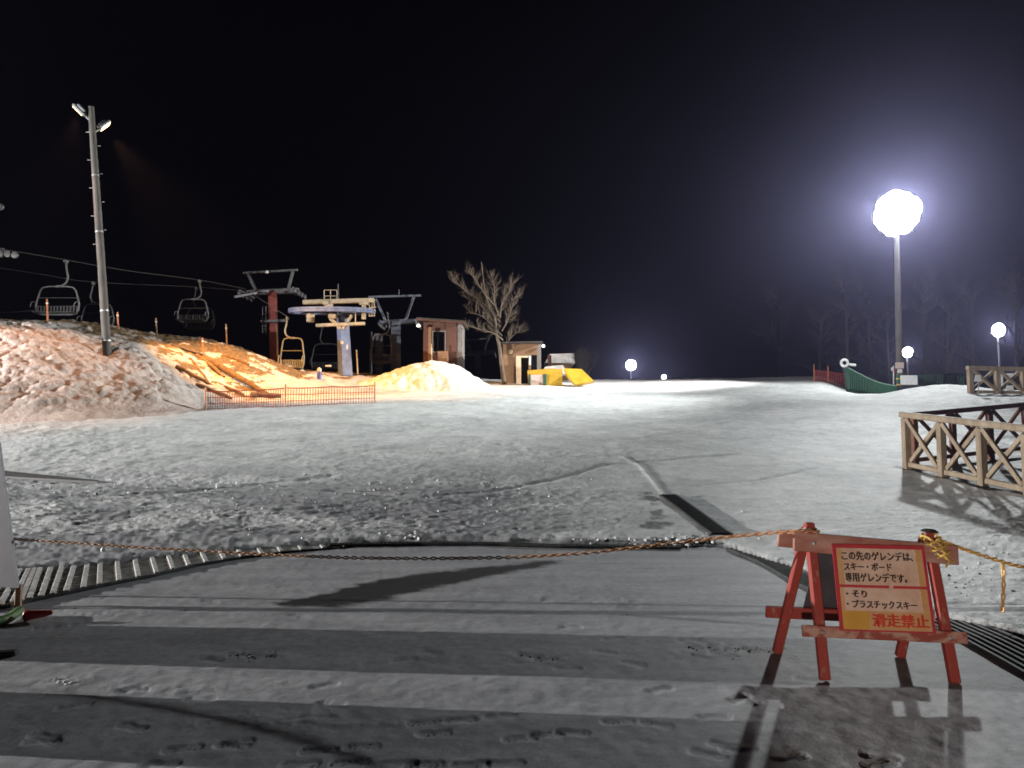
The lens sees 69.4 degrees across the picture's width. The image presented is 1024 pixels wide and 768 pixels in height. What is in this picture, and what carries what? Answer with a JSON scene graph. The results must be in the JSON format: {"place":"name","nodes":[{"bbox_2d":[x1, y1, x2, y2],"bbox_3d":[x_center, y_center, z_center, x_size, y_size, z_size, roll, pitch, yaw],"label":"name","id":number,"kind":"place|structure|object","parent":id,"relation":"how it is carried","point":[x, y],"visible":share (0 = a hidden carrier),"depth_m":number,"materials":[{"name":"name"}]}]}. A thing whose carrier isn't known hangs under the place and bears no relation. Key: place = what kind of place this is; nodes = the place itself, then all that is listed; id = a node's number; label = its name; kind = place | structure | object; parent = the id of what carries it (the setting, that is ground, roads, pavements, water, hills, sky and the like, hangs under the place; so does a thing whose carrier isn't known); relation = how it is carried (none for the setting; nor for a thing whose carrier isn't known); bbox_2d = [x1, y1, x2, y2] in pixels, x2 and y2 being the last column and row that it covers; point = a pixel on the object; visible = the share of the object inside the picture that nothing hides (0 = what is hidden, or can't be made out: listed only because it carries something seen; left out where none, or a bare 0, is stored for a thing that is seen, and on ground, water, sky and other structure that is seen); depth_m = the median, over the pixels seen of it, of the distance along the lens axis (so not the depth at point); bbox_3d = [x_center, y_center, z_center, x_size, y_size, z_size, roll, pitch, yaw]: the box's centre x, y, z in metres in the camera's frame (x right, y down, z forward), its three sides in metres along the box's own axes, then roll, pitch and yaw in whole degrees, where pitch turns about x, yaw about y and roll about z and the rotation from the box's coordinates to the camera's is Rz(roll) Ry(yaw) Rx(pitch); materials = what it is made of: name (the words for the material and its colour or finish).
{"place":"outdoors","nodes":[
{"label":"outdoors","id":0,"kind":"place"},
{"bbox_2d":[0,649,18,656],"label":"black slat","id":1,"kind":"object","parent":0,"point":[9,653],"visible":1,"depth_m":5.18,"materials":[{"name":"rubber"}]},
{"bbox_2d":[0,376,1023,767],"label":"ground","id":2,"kind":"structure","parent":0,"point":[398,662],"depth_m":7.48,"materials":[{"name":"white snow"}]},
{"bbox_2d":[0,442,22,607],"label":"standing signboard","id":3,"kind":"object","parent":2,"relation":"on","point":[9,576],"visible":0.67,"depth_m":6.74,"materials":[{"name":"white plastic"}]},
{"bbox_2d":[0,606,24,625],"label":"hose","id":4,"kind":"object","parent":2,"relation":"on","point":[13,615],"visible":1,"depth_m":6.09,"materials":[{"name":"green rubber"}]},
{"bbox_2d":[22,609,52,621],"bbox_3d":[-3.943,1.926,6.151,0.221,0.103,0.103,0,-4,0],"label":"traffic cone","id":5,"kind":"object","parent":2,"relation":"on","point":[28,615],"visible":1,"depth_m":6.14,"materials":[{"name":"red plastic"}]},
{"bbox_2d":[5,471,98,482],"bbox_3d":[-9.932,1.877,15.098,3.606,0.239,0.512,-2,-4,21],"label":"plank","id":6,"kind":"object","parent":2,"relation":"on","point":[18,475],"visible":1,"depth_m":14.99,"materials":[{"name":"grey wood"}]},
{"bbox_2d":[0,544,346,608],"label":"drain grating","id":7,"kind":"object","parent":2,"relation":"on","point":[38,584],"visible":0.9,"depth_m":8.20,"materials":[{"name":"metal"}]},
{"bbox_2d":[0,319,451,423],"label":"snow bank","id":8,"kind":"structure","parent":2,"relation":"on","point":[57,370],"depth_m":31.05,"materials":[{"name":"white snow"}]},
{"bbox_2d":[0,203,18,257],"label":"lift tower","id":9,"kind":"structure","parent":8,"relation":"on","point":[3,253],"depth_m":36.47,"materials":[{"name":"metal"}]},
{"bbox_2d":[0,249,244,288],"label":"haul rope","id":10,"kind":"object","parent":9,"relation":"attached to","point":[119,269],"visible":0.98,"depth_m":41.05,"materials":[{"name":"metal"}]},
{"bbox_2d":[30,259,79,314],"bbox_3d":[-23.563,-5.019,38.260,2.333,2.922,0.691,0,-4,0],"label":"lift chair","id":11,"kind":"object","parent":10,"relation":"hanging from","point":[54,312],"visible":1,"depth_m":38.36,"materials":[{"name":"grey metal"}]},
{"bbox_2d":[174,280,208,321],"bbox_3d":[-19.359,-5.043,44.777,1.943,2.602,0.691,0,-4,0],"label":"lift chair","id":12,"kind":"object","parent":10,"relation":"hanging from","point":[192,319],"visible":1,"depth_m":44.88,"materials":[{"name":"grey metal"}]},
{"bbox_2d":[46,299,48,320],"bbox_3d":[-23.056,-3.579,36.730,0.182,1.300,0.099,0,-4,0],"label":"marker stake","id":13,"kind":"object","parent":8,"relation":"on","point":[47,309],"visible":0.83,"depth_m":36.72,"materials":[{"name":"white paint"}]},
{"bbox_2d":[72,103,111,356],"bbox_3d":[-18.512,-6.447,33.184,2.459,12.389,1.324,0,-4,0],"label":"lamp pole","id":14,"kind":"object","parent":8,"relation":"on","point":[102,280],"visible":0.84,"depth_m":33.05,"materials":[{"name":"grey metal"}]},
{"bbox_2d":[117,312,118,328],"bbox_3d":[-20.395,-3.205,38.309,0.172,1.060,0.099,0,-4,0],"label":"marker stake","id":15,"kind":"object","parent":8,"relation":"on","point":[117,320],"visible":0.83,"depth_m":38.29,"materials":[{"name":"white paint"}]},
{"bbox_2d":[155,318,157,337],"bbox_3d":[-19.262,-2.968,40.096,0.174,1.233,0.099,0,-4,0],"label":"marker stake","id":16,"kind":"object","parent":8,"relation":"on","point":[156,327],"visible":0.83,"depth_m":40.08,"materials":[{"name":"wood"}]},
{"bbox_2d":[172,344,202,354],"bbox_3d":[-16.757,-1.747,38.420,1.757,0.551,0.192,4,-5,-44],"label":"log","id":17,"kind":"object","parent":8,"relation":"on","point":[187,349],"visible":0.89,"depth_m":38.29,"materials":[{"name":"brown wood"}]},
{"bbox_2d":[175,364,212,384],"bbox_3d":[-14.921,-0.396,34.727,1.781,1.054,0.244,0,-4,0],"label":"log","id":18,"kind":"object","parent":8,"relation":"on","point":[188,372],"visible":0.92,"depth_m":34.65,"materials":[{"name":"brown wood"}]},
{"bbox_2d":[189,357,208,380],"bbox_3d":[-15.368,-0.717,36.353,2.315,1.374,0.166,-4,-6,45],"label":"log","id":19,"kind":"object","parent":8,"relation":"on","point":[198,368],"visible":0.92,"depth_m":36.30,"materials":[{"name":"brown wood"}]},
{"bbox_2d":[188,348,224,376],"bbox_3d":[-15.714,-1.081,37.984,3.814,1.769,0.228,-3,-5,39],"label":"log","id":20,"kind":"object","parent":8,"relation":"on","point":[212,366],"visible":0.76,"depth_m":37.54,"materials":[{"name":"brown wood"}]},
{"bbox_2d":[195,383,232,398],"bbox_3d":[-13.473,0.324,33.475,1.690,0.780,0.224,0,-4,0],"label":"log","id":21,"kind":"object","parent":8,"relation":"on","point":[199,385],"visible":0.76,"depth_m":33.41,"materials":[{"name":"brown wood"}]},
{"bbox_2d":[225,324,227,345],"bbox_3d":[-16.313,-2.735,42.286,0.174,1.404,0.099,0,-4,0],"label":"marker stake","id":22,"kind":"object","parent":8,"relation":"on","point":[226,334],"visible":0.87,"depth_m":42.27,"materials":[{"name":"wood"}]},
{"bbox_2d":[211,381,244,395],"bbox_3d":[-13.421,0.210,34.993,1.905,0.768,0.215,-1,-4,18],"label":"log","id":23,"kind":"object","parent":8,"relation":"on","point":[231,389],"visible":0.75,"depth_m":34.85,"materials":[{"name":"brown wood"}]},
{"bbox_2d":[202,354,267,392],"bbox_3d":[-13.910,-0.491,37.053,5.148,2.310,0.348,-3,-5,33],"label":"log","id":24,"kind":"object","parent":8,"relation":"on","point":[230,372],"visible":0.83,"depth_m":36.91,"materials":[{"name":"brown wood"}]},
{"bbox_2d":[221,354,249,365],"bbox_3d":[-15.039,-1.319,40.315,1.618,0.699,0.256,0,-4,6],"label":"log","id":25,"kind":"object","parent":8,"relation":"on","point":[236,359],"visible":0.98,"depth_m":40.20,"materials":[{"name":"brown wood"}]},
{"bbox_2d":[250,392,279,397],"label":"log","id":26,"kind":"object","parent":8,"relation":"on","point":[264,394],"visible":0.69,"depth_m":34.81,"materials":[{"name":"brown wood"}]},
{"bbox_2d":[233,269,306,361],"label":"lift tower","id":27,"kind":"structure","parent":8,"relation":"on","point":[273,320],"depth_m":47.20,"materials":[{"name":"metal"}]},
{"bbox_2d":[1,268,245,290],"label":"haul rope","id":28,"kind":"object","parent":27,"relation":"attached to","point":[116,283],"visible":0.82,"depth_m":43.74,"materials":[{"name":"metal"}]},
{"bbox_2d":[76,281,114,324],"bbox_3d":[-23.724,-4.560,42.238,1.943,2.632,0.691,0,-4,0],"label":"lift chair","id":29,"kind":"object","parent":28,"relation":"hanging from","point":[95,303],"visible":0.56,"depth_m":42.36,"materials":[{"name":"grey metal"}]},
{"bbox_2d":[182,287,214,329],"bbox_3d":[-20.175,-4.907,47.775,1.963,2.802,0.691,0,-4,0],"label":"lift chair","id":30,"kind":"object","parent":28,"relation":"hanging from","point":[198,327],"visible":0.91,"depth_m":47.87,"materials":[{"name":"grey metal"}]},
{"bbox_2d":[248,291,287,316],"bbox_3d":[-15.044,-4.941,45.547,3.601,1.971,0.044,-2,-5,30],"label":"haul rope","id":31,"kind":"object","parent":27,"relation":"attached to","point":[268,304],"visible":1,"depth_m":45.43,"materials":[{"name":"metal"}]},
{"bbox_2d":[278,317,304,369],"bbox_3d":[-13.184,-2.441,44.297,1.504,3.222,0.692,0,-4,0],"label":"lift chair","id":32,"kind":"object","parent":31,"relation":"hanging from","point":[301,360],"visible":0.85,"depth_m":44.41,"materials":[{"name":"beige paint"}]},
{"bbox_2d":[204,382,375,409],"bbox_3d":[-9.258,0.584,31.409,7.006,1.544,0.134,2,-4,-24],"label":"safety net","id":33,"kind":"object","parent":8,"relation":"on","point":[275,401],"visible":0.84,"depth_m":31.21,"materials":[{"name":"orange plastic"}]},
{"bbox_2d":[317,367,321,379],"bbox_3d":[-10.845,-0.548,41.636,0.260,0.780,0.260,0,-4,0],"label":"blue bollard","id":34,"kind":"object","parent":8,"relation":"on","point":[319,373],"visible":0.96,"depth_m":41.54,"materials":[{"name":"plastic"}]},
{"bbox_2d":[288,284,375,375],"bbox_3d":[-11.192,-3.395,46.343,5.508,5.806,5.335,0,-4,0],"label":"lift station","id":35,"kind":"object","parent":8,"relation":"on","point":[343,323],"visible":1,"depth_m":45.72,"materials":[{"name":"blue paint"}]},
{"bbox_2d":[310,327,337,370],"bbox_3d":[-14.149,-2.722,56.144,2.283,3.402,0.692,0,-4,0],"label":"lift chair","id":36,"kind":"object","parent":35,"relation":"hanging from","point":[328,369],"visible":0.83,"depth_m":56.24,"materials":[{"name":"grey metal"}]},
{"bbox_2d":[370,312,392,363],"bbox_3d":[-8.574,-3.061,48.650,1.434,3.422,0.692,0,-4,0],"label":"lift chair","id":37,"kind":"object","parent":35,"relation":"hanging from","point":[381,361],"visible":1,"depth_m":48.74,"materials":[{"name":"grey metal"}]},
{"bbox_2d":[356,350,358,373],"bbox_3d":[-9.668,-1.375,46.202,0.190,1.511,0.086,0,-4,0],"label":"post","id":38,"kind":"object","parent":8,"relation":"on","point":[357,361],"visible":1,"depth_m":46.18,"materials":[{"name":"wood"}]},
{"bbox_2d":[369,331,372,373],"bbox_3d":[-9.387,-2.050,49.248,0.138,2.873,0.360,0,-4,0],"label":"post","id":39,"kind":"object","parent":8,"relation":"on","point":[370,369],"visible":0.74,"depth_m":49.12,"materials":[{"name":"metal"}]},
{"bbox_2d":[375,333,383,374],"bbox_3d":[-8.826,-1.974,49.242,0.575,2.762,0.360,0,-4,0],"label":"control cabinet","id":40,"kind":"object","parent":8,"relation":"on","point":[379,344],"visible":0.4,"depth_m":49.12,"materials":[{"name":"metal"}]},
{"bbox_2d":[368,294,420,371],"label":"lift tower","id":41,"kind":"structure","parent":8,"relation":"on","point":[395,324],"depth_m":50.14,"materials":[{"name":"grey metal"}]},
{"bbox_2d":[358,360,494,391],"bbox_3d":[-4.816,-0.117,43.070,10.320,2.638,6.320,0,-4,0],"label":"snow mound","id":42,"kind":"object","parent":8,"relation":"on","point":[431,375],"visible":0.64,"depth_m":41.39,"materials":[{"name":"white snow"}]},
{"bbox_2d":[416,317,467,368],"bbox_3d":[-4.501,-2.118,48.339,3.076,3.959,3.642,0,-4,0],"label":"operator hut","id":43,"kind":"object","parent":8,"relation":"on","point":[443,335],"visible":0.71,"depth_m":47.34,"materials":[{"name":"brown wood"}]},
{"bbox_2d":[432,331,445,352],"bbox_3d":[-4.661,-2.698,47.388,0.877,1.414,0.280,0,-4,0],"label":"window","id":44,"kind":"structure","parent":43,"relation":"in","point":[438,337],"depth_m":47.47,"materials":[{"name":"black glass"}]},
{"bbox_2d":[438,351,448,362],"bbox_3d":[-4.349,-1.710,46.728,0.655,0.694,0.500,0,-4,0],"label":"crate","id":45,"kind":"object","parent":8,"relation":"on","point":[443,356],"visible":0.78,"depth_m":46.48,"materials":[{"name":"brown wood"}]},
{"bbox_2d":[465,338,495,378],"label":"lift tower","id":46,"kind":"structure","parent":2,"relation":"on","point":[477,354],"depth_m":62.15,"materials":[{"name":"grey metal"}]},
{"bbox_2d":[449,262,530,384],"bbox_3d":[-1.517,-3.773,46.359,5.819,7.858,3.574,-1,-4,9],"label":"bare tree","id":47,"kind":"object","parent":2,"relation":"on","point":[496,332],"visible":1,"depth_m":46.28,"materials":[{"name":"brown plant"}]},
{"bbox_2d":[329,541,682,548],"bbox_3d":[-0.105,2.210,10.169,4.820,0.043,0.281,0,-4,2],"label":"drain grating","id":48,"kind":"object","parent":2,"relation":"on","point":[503,544],"visible":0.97,"depth_m":10.15,"materials":[{"name":"metal"}]},
{"bbox_2d":[7,473,1009,684],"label":"snow clumps","id":49,"kind":"object","parent":2,"relation":"on","point":[415,535],"visible":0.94,"depth_m":10.60,"materials":[{"name":"white snow"}]},
{"bbox_2d":[501,341,544,383],"bbox_3d":[0.692,-1.145,47.742,2.762,3.198,3.000,0,-4,0],"label":"ticket hut","id":50,"kind":"object","parent":2,"relation":"on","point":[521,359],"visible":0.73,"depth_m":46.74,"materials":[{"name":"brown wood"}]},
{"bbox_2d":[521,358,527,383],"bbox_3d":[0.823,-0.681,47.584,0.465,2.012,0.050,0,-4,0],"label":"door","id":51,"kind":"structure","parent":50,"relation":"in","point":[524,361],"depth_m":47.57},
{"bbox_2d":[531,355,536,369],"bbox_3d":[1.395,-1.327,46.822,0.363,1.004,0.040,0,-4,0],"label":"window","id":52,"kind":"structure","parent":50,"relation":"in","point":[533,357],"depth_m":46.80,"materials":[{"name":"black glass"}]},
{"bbox_2d":[527,369,561,385],"bbox_3d":[2.014,-0.318,45.505,2.136,1.196,1.050,0,-4,0],"label":"padded barrier","id":53,"kind":"object","parent":2,"relation":"on","point":[550,377],"visible":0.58,"depth_m":45.13,"materials":[{"name":"yellow plastic"}]},
{"bbox_2d":[75,536,1015,744],"bbox_3d":[0.404,2.041,7.864,7.573,0.117,7.647,-4,-5,42],"label":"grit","id":54,"kind":"object","parent":2,"relation":"on","point":[627,614],"visible":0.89,"depth_m":6.97,"materials":[{"name":"grey gravel"}]},
{"bbox_2d":[544,365,565,375],"bbox_3d":[2.828,-0.906,49.379,1.710,0.594,1.400,0,-4,0],"label":"covered stack","id":55,"kind":"object","parent":2,"relation":"on","point":[556,367],"visible":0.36,"depth_m":48.69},
{"bbox_2d":[543,353,574,379],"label":"shed","id":56,"kind":"structure","parent":2,"relation":"on","point":[557,359],"depth_m":52.16,"materials":[{"name":"grey metal"}]},
{"bbox_2d":[563,368,593,386],"bbox_3d":[4.073,-0.397,45.009,1.828,1.216,1.750,0,-4,0],"label":"yellow mat","id":57,"kind":"object","parent":2,"relation":"on","point":[578,377],"visible":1,"depth_m":44.75,"materials":[{"name":"plastic"}]},
{"bbox_2d":[565,342,598,375],"bbox_3d":[4.764,-1.586,50.237,2.423,3.074,2.485,-4,-5,43],"label":"bare shrub","id":58,"kind":"object","parent":2,"relation":"on","point":[581,363],"visible":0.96,"depth_m":50.16,"materials":[{"name":"brown plant"}]},
{"bbox_2d":[626,360,635,378],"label":"slope lamp","id":59,"kind":"object","parent":2,"relation":"on","point":[630,365],"visible":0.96,"depth_m":110.31,"materials":[{"name":"metal"}]},
{"bbox_2d":[659,494,732,534],"bbox_3d":[2.935,2.086,12.048,0.346,0.368,2.749,0,-4,-4],"label":"drain grating","id":60,"kind":"object","parent":2,"relation":"on","point":[702,520],"visible":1,"depth_m":11.83,"materials":[{"name":"metal"}]},
{"bbox_2d":[726,548,808,590],"bbox_3d":[3.088,2.115,8.396,0.417,0.042,3.195,0,-4,0],"label":"drain grating","id":61,"kind":"object","parent":2,"relation":"on","point":[783,571],"visible":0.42,"depth_m":8.62,"materials":[{"name":"metal"}]},
{"bbox_2d":[750,278,805,376],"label":"bare tree","id":62,"kind":"object","parent":2,"relation":"on","point":[779,360],"visible":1,"depth_m":70.23,"materials":[{"name":"grey plant"}]},
{"bbox_2d":[792,296,851,375],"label":"bare tree","id":63,"kind":"object","parent":2,"relation":"on","point":[820,347],"visible":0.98,"depth_m":84.49,"materials":[{"name":"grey plant"}]},
{"bbox_2d":[813,364,845,389],"bbox_3d":[19.797,-0.258,46.129,2.013,1.935,0.114,0,-4,0],"label":"safety net","id":64,"kind":"object","parent":2,"relation":"on","point":[825,378],"visible":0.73,"depth_m":46.13,"materials":[{"name":"plastic"}]},
{"bbox_2d":[821,264,870,378],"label":"bare tree","id":65,"kind":"object","parent":2,"relation":"on","point":[847,357],"visible":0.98,"depth_m":66.55,"materials":[{"name":"grey plant"}]},
{"bbox_2d":[765,522,967,682],"bbox_3d":[2.368,1.417,4.979,1.136,0.966,0.703,0,-4,0],"label":"warning barricade","id":66,"kind":"object","parent":2,"relation":"on","point":[867,588],"visible":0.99,"depth_m":4.81,"materials":[{"name":"red wood"}]},
{"bbox_2d":[13,528,819,560],"bbox_3d":[-1.384,1.204,5.837,7.130,0.378,0.296,-1,-4,15],"label":"barrier chain","id":67,"kind":"object","parent":66,"relation":"hanging from","point":[816,530],"visible":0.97,"depth_m":5.61,"materials":[{"name":"yellow plastic"}]},
{"bbox_2d":[920,528,938,532],"bbox_3d":[2.771,0.974,4.911,0.106,0.037,0.109,0,-4,0],"label":"rubber cap","id":68,"kind":"object","parent":66,"relation":"on","point":[930,530],"visible":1,"depth_m":4.88,"materials":[{"name":"black rubber"}]},
{"bbox_2d":[919,533,953,567],"bbox_3d":[2.800,1.097,4.888,0.196,0.216,0.134,0,-4,0],"label":"rope coil","id":69,"kind":"object","parent":66,"relation":"attached to","point":[939,542],"visible":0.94,"depth_m":4.84,"materials":[{"name":"yellow fabric"}]},
{"bbox_2d":[942,539,1023,568],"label":"barrier chain","id":70,"kind":"object","parent":66,"relation":"hanging from","point":[1001,561],"visible":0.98,"depth_m":4.97,"materials":[{"name":"yellow plastic"}]},
{"bbox_2d":[1000,564,1005,612],"bbox_3d":[3.330,1.381,5.017,0.042,0.333,0.028,0,-4,0],"label":"barrier chain","id":71,"kind":"object","parent":70,"relation":"hanging from","point":[1004,587],"visible":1,"depth_m":5.01,"materials":[{"name":"yellow plastic"}]},
{"bbox_2d":[842,367,897,393],"bbox_3d":[20.156,-0.111,41.687,2.901,2.093,0.240,-4,-5,43],"label":"safety net","id":72,"kind":"object","parent":2,"relation":"on","point":[876,387],"visible":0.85,"depth_m":41.92,"materials":[{"name":"fabric"}]},
{"bbox_2d":[840,358,855,367],"bbox_3d":[19.335,-1.207,42.609,0.931,0.530,0.200,0,-4,0],"label":"hose coil","id":73,"kind":"object","parent":72,"relation":"hanging from","point":[847,363],"visible":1,"depth_m":42.53,"materials":[{"name":"white paint"}]},
{"bbox_2d":[848,276,894,392],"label":"bare tree","id":74,"kind":"object","parent":2,"relation":"on","point":[871,367],"visible":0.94,"depth_m":74.24,"materials":[{"name":"grey plant"}]},
{"bbox_2d":[868,299,916,384],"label":"bare tree","id":75,"kind":"object","parent":2,"relation":"on","point":[888,341],"visible":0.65,"depth_m":84.41,"materials":[{"name":"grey plant"}]},
{"bbox_2d":[891,366,896,384],"bbox_3d":[21.329,-0.145,41.281,0.344,1.733,0.107,0,-4,0],"label":"marker post","id":76,"kind":"object","parent":2,"relation":"on","point":[894,370],"visible":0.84,"depth_m":41.30,"materials":[{"name":"white paint"}]},
{"bbox_2d":[871,190,921,384],"bbox_3d":[22.128,-5.158,42.266,2.740,11.979,0.836,0,-4,0],"label":"floodlight mast","id":77,"kind":"object","parent":2,"relation":"on","point":[904,209],"visible":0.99,"depth_m":42.41,"materials":[{"name":"metal"}]},
{"bbox_2d":[895,363,903,372],"bbox_3d":[21.873,-0.919,41.791,0.480,0.577,0.087,0,-4,0],"label":"mast notice","id":78,"kind":"object","parent":77,"relation":"attached to","point":[899,366],"visible":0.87,"depth_m":41.75,"materials":[{"name":"white paint"}]},
{"bbox_2d":[896,375,899,390],"bbox_3d":[21.344,0.105,40.886,0.209,1.226,0.206,0,-4,0],"label":"green post","id":79,"kind":"object","parent":2,"relation":"on","point":[898,380],"visible":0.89,"depth_m":40.83,"materials":[{"name":"yellow plastic"}]},
{"bbox_2d":[903,347,911,374],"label":"slope lamp","id":80,"kind":"object","parent":2,"relation":"on","point":[905,354],"visible":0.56,"depth_m":80.40,"materials":[{"name":"metal"}]},
{"bbox_2d":[900,374,917,389],"bbox_3d":[21.757,0.081,40.564,0.967,1.269,0.187,0,-4,0],"label":"notice board","id":81,"kind":"object","parent":2,"relation":"on","point":[908,379],"visible":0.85,"depth_m":40.49,"materials":[{"name":"white paint"}]},
{"bbox_2d":[900,385,919,389],"bbox_3d":[22.201,0.362,41.273,0.950,0.600,0.400,0,-4,0],"label":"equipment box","id":82,"kind":"object","parent":2,"relation":"on","point":[907,386],"visible":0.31,"depth_m":41.09,"materials":[{"name":"metal"}]},
{"bbox_2d":[902,259,952,385],"bbox_3d":[34.813,-4.217,62.544,4.649,12.388,4.123,3,-5,-40],"label":"bare tree","id":83,"kind":"object","parent":2,"relation":"on","point":[923,330],"visible":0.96,"depth_m":62.38,"materials":[{"name":"grey plant"}]},
{"bbox_2d":[917,284,970,382],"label":"bare tree","id":84,"kind":"object","parent":2,"relation":"on","point":[947,355],"visible":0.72,"depth_m":70.53,"materials":[{"name":"grey plant"}]},
{"bbox_2d":[917,373,975,386],"bbox_3d":[25.332,0.110,44.098,4.658,1.578,0.133,0,-4,0],"label":"safety net","id":85,"kind":"object","parent":2,"relation":"on","point":[955,379],"visible":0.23,"depth_m":44.11,"materials":[{"name":"fabric"}]},
{"bbox_2d":[881,345,1022,389],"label":"undergrowth","id":86,"kind":"object","parent":2,"relation":"on","point":[991,381],"visible":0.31,"depth_m":48.77,"materials":[{"name":"brown plant"}]},
{"bbox_2d":[898,412,1023,494],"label":"log fence","id":87,"kind":"object","parent":2,"relation":"on","point":[981,476],"visible":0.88,"depth_m":14.85,"materials":[{"name":"beige wood"}]},
{"bbox_2d":[932,273,992,373],"bbox_3d":[39.303,-3.757,63.901,4.397,11.825,4.874,0,-4,0],"label":"bare tree","id":88,"kind":"object","parent":2,"relation":"on","point":[972,345],"visible":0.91,"depth_m":64.31,"materials":[{"name":"brown plant"}]},
{"bbox_2d":[910,402,1023,463],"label":"log fence","id":89,"kind":"object","parent":2,"relation":"on","point":[988,411],"visible":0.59,"depth_m":16.94,"materials":[{"name":"brown wood"}]},
{"bbox_2d":[974,375,980,395],"bbox_3d":[18.537,0.168,29.447,0.278,1.051,0.058,0,-4,0],"label":"stake sign","id":90,"kind":"object","parent":2,"relation":"on","point":[978,378],"visible":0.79,"depth_m":29.45,"materials":[{"name":"metal"}]},
{"bbox_2d":[935,618,1023,675],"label":"drain grating","id":91,"kind":"object","parent":2,"relation":"on","point":[1002,647],"visible":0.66,"depth_m":5.42,"materials":[{"name":"metal"}]},
{"bbox_2d":[965,366,1023,393],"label":"log fence","id":92,"kind":"object","parent":2,"relation":"on","point":[997,372],"visible":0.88,"depth_m":31.00,"materials":[{"name":"beige wood"}]},
{"bbox_2d":[991,323,1004,365],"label":"slope lamp","id":93,"kind":"object","parent":2,"relation":"on","point":[997,331],"visible":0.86,"depth_m":74.46,"materials":[{"name":"metal"}]},
{"bbox_2d":[990,254,1023,389],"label":"bare tree","id":94,"kind":"object","parent":2,"relation":"on","point":[1017,344],"visible":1,"depth_m":60.15,"materials":[{"name":"brown plant"}]},
{"bbox_2d":[1001,373,1013,390],"bbox_3d":[22.019,-0.001,32.965,0.576,1.500,0.224,-2,-4,25],"label":"board post","id":95,"kind":"object","parent":2,"relation":"on","point":[1009,387],"visible":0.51,"depth_m":32.89,"materials":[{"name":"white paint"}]},
{"bbox_2d":[0,0,1023,392],"label":"sky","id":96,"kind":"structure","parent":0,"point":[641,169],"materials":[{"name":"black"}]}
]}

